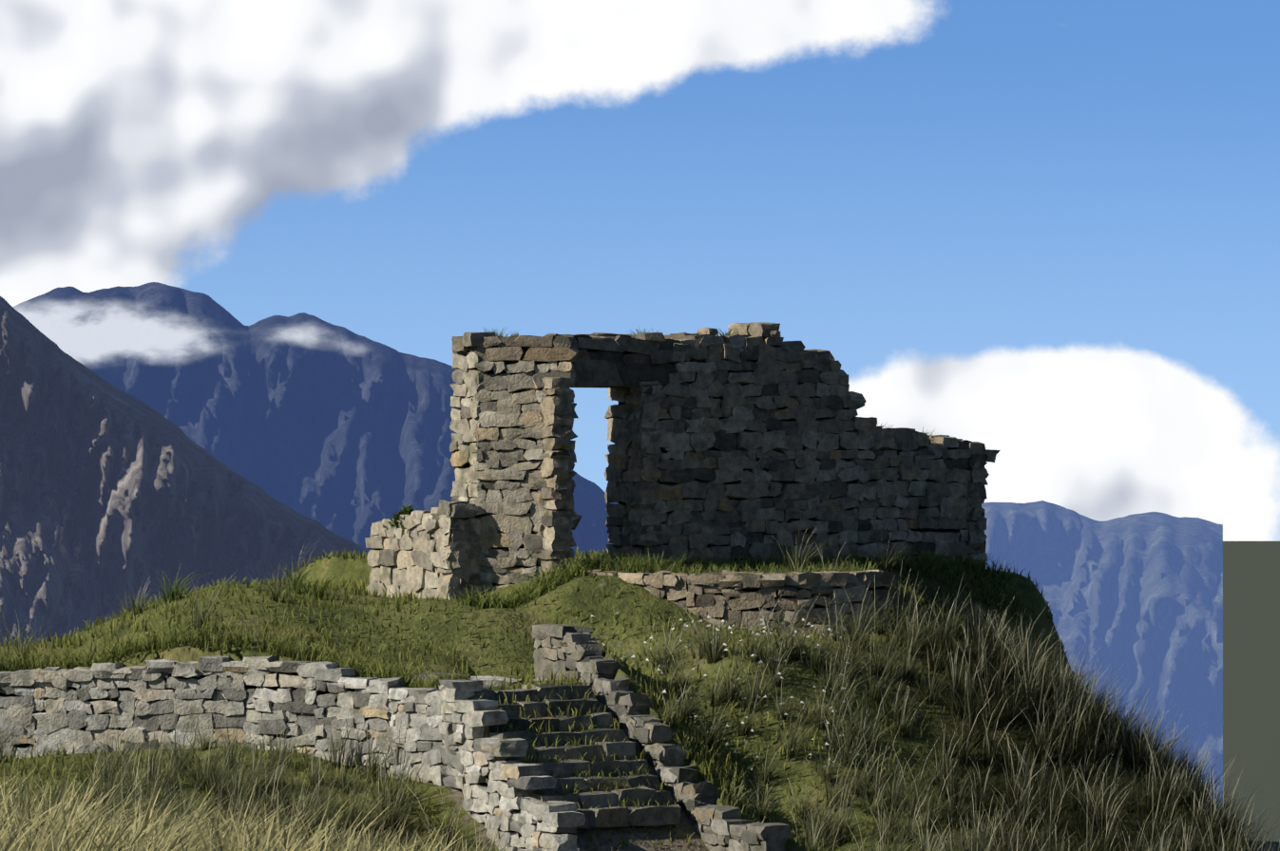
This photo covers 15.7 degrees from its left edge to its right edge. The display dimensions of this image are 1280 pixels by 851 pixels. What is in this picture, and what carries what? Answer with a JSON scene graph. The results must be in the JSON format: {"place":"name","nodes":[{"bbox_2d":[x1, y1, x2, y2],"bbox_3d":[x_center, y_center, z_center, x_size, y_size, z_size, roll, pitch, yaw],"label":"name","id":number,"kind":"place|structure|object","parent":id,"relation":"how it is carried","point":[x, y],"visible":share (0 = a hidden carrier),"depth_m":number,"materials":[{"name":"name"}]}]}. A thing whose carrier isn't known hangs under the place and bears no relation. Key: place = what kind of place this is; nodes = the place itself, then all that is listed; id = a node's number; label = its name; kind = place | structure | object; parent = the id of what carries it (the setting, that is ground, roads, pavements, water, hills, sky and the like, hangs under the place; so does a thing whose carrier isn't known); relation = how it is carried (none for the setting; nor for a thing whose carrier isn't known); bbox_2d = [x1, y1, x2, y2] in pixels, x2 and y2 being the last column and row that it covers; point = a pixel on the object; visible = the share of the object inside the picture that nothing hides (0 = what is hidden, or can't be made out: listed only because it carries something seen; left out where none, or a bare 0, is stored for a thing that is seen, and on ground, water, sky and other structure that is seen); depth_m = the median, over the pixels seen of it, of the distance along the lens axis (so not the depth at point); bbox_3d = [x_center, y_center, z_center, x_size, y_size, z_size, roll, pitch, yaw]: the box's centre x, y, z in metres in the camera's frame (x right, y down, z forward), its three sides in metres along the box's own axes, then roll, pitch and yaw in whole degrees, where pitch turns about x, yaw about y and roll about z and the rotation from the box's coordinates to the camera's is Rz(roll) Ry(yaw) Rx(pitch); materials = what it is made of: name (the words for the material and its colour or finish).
{"place":"outdoors","nodes":[
{"label":"outdoors","id":0,"kind":"place"},
{"bbox_2d":[0,296,368,646],"bbox_3d":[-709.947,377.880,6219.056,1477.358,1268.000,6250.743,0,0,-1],"label":"grey mountain","id":1,"kind":"structure","parent":0,"point":[109,492],"depth_m":7670.68,"materials":[{"name":"stone"}]},
{"bbox_2d":[12,282,618,555],"bbox_3d":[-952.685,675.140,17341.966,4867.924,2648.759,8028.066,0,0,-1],"label":"blue mountain","id":2,"kind":"structure","parent":0,"point":[342,432],"depth_m":19429.04,"materials":[{"name":"blue stone"}]},
{"bbox_2d":[0,546,1242,850],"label":"grassy hill","id":3,"kind":"structure","parent":0,"point":[519,622],"depth_m":64.95,"materials":[{"name":"green plant"}]},
{"bbox_2d":[0,616,482,688],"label":"terrace edge grass","id":4,"kind":"structure","parent":3,"relation":"on","point":[239,639],"depth_m":63.83,"materials":[{"name":"green plant"}]},
{"bbox_2d":[150,562,346,602],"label":"mound tufts","id":5,"kind":"object","parent":3,"relation":"on","point":[174,595],"visible":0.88,"depth_m":67.75,"materials":[{"name":"green plant"}]},
{"bbox_2d":[0,761,583,850],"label":"grass","id":6,"kind":"structure","parent":3,"relation":"on","point":[60,831],"depth_m":31.79,"materials":[{"name":"plant"}]},
{"bbox_2d":[0,637,597,850],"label":"terrace stones","id":7,"kind":"object","parent":3,"relation":"on","point":[464,755],"visible":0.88,"depth_m":63.05,"materials":[{"name":"grey stone"}]},
{"bbox_2d":[462,345,554,586],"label":"gate pillar","id":8,"kind":"structure","parent":3,"relation":"on","point":[525,351],"depth_m":68.38,"materials":[{"name":"grey stone"}]},
{"bbox_2d":[586,349,630,353],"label":"mortar","id":9,"kind":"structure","parent":8,"relation":"on","point":[589,351],"depth_m":69.08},
{"bbox_2d":[449,352,582,592],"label":"gate pillar stones","id":10,"kind":"object","parent":3,"relation":"on","point":[513,522],"visible":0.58,"depth_m":68.31,"materials":[{"name":"grey stone"}]},
{"bbox_2d":[451,332,687,388],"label":"gate lintel stones","id":11,"kind":"object","parent":10,"relation":"on","point":[653,357],"visible":0.85,"depth_m":68.96,"materials":[{"name":"grey stone"}]},
{"bbox_2d":[479,326,516,336],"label":"grass tuft","id":12,"kind":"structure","parent":11,"relation":"on","point":[496,332],"depth_m":68.75,"materials":[{"name":"green plant"}]},
{"bbox_2d":[628,325,652,338],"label":"grass tuft","id":13,"kind":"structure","parent":11,"relation":"on","point":[638,333],"depth_m":69.88,"materials":[{"name":"green plant"}]},
{"bbox_2d":[466,624,792,850],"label":"stair stones","id":14,"kind":"object","parent":3,"relation":"on","point":[719,828],"visible":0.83,"depth_m":61.66,"materials":[{"name":"grey stone"}]},
{"bbox_2d":[0,516,1279,850],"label":"ichu tufts","id":15,"kind":"object","parent":3,"relation":"on","point":[1076,701],"visible":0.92,"depth_m":63.87,"materials":[{"name":"green plant"}]},
{"bbox_2d":[618,359,812,561],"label":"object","id":16,"kind":"object","parent":3,"relation":"on","point":[711,448],"depth_m":70.34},
{"bbox_2d":[575,611,859,770],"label":"white flowers","id":17,"kind":"object","parent":3,"relation":"on","point":[729,627],"visible":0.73,"depth_m":64.58,"materials":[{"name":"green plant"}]},
{"bbox_2d":[578,570,897,635],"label":"bastion stones","id":18,"kind":"object","parent":3,"relation":"on","point":[697,591],"visible":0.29,"depth_m":67.14,"materials":[{"name":"grey stone"}]},
{"bbox_2d":[457,546,1027,629],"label":"grassy mound","id":19,"kind":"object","parent":3,"relation":"on","point":[928,563],"depth_m":70.80,"materials":[{"name":"green plant"}]},
{"bbox_2d":[534,322,999,573],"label":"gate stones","id":20,"kind":"object","parent":3,"relation":"on","point":[752,427],"visible":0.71,"depth_m":70.60,"materials":[{"name":"grey stone"}]},
{"bbox_2d":[716,327,739,336],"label":"grass tuft","id":21,"kind":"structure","parent":20,"relation":"on","point":[726,334],"depth_m":70.80,"materials":[{"name":"green plant"}]},
{"bbox_2d":[812,458,961,561],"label":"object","id":22,"kind":"object","parent":3,"relation":"on","point":[918,529],"depth_m":72.32,"materials":[{"name":"grey stone"}]},
{"bbox_2d":[0,0,1279,541],"label":"sky","id":23,"kind":"structure","parent":0,"point":[1044,235],"materials":[{"name":"blue"}]},
{"bbox_2d":[573,551,881,573],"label":"grass strip","id":24,"kind":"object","parent":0,"point":[646,568],"depth_m":67.92,"materials":[{"name":"green plant"}]},
{"bbox_2d":[813,382,859,460],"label":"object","id":25,"kind":"object","parent":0,"point":[829,418],"depth_m":71.42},
{"bbox_2d":[981,500,1222,810],"bbox_3d":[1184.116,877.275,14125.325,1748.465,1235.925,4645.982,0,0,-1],"label":"mountain range","id":26,"kind":"structure","parent":0,"point":[1138,598],"depth_m":14662.62,"materials":[{"name":"blue stone"}]},
{"bbox_2d":[1222,541,1279,850],"bbox_3d":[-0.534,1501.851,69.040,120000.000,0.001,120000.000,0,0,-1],"label":"valley ground","id":27,"kind":"structure","parent":0,"point":[1251,657],"depth_m":27196.31,"materials":[{"name":"green"}]},
{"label":"low wall","id":28,"kind":"structure","parent":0},
{"bbox_2d":[381,503,419,529],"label":"shrub on wall","id":29,"kind":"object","parent":28,"relation":"on","point":[407,510],"visible":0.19,"depth_m":69.31,"materials":[{"name":"green plant"}]},
{"bbox_2d":[364,499,484,599],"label":"stone wall","id":30,"kind":"structure","parent":28,"relation":"on","point":[442,563],"depth_m":68.53,"materials":[{"name":"grey stone"}]}
]}

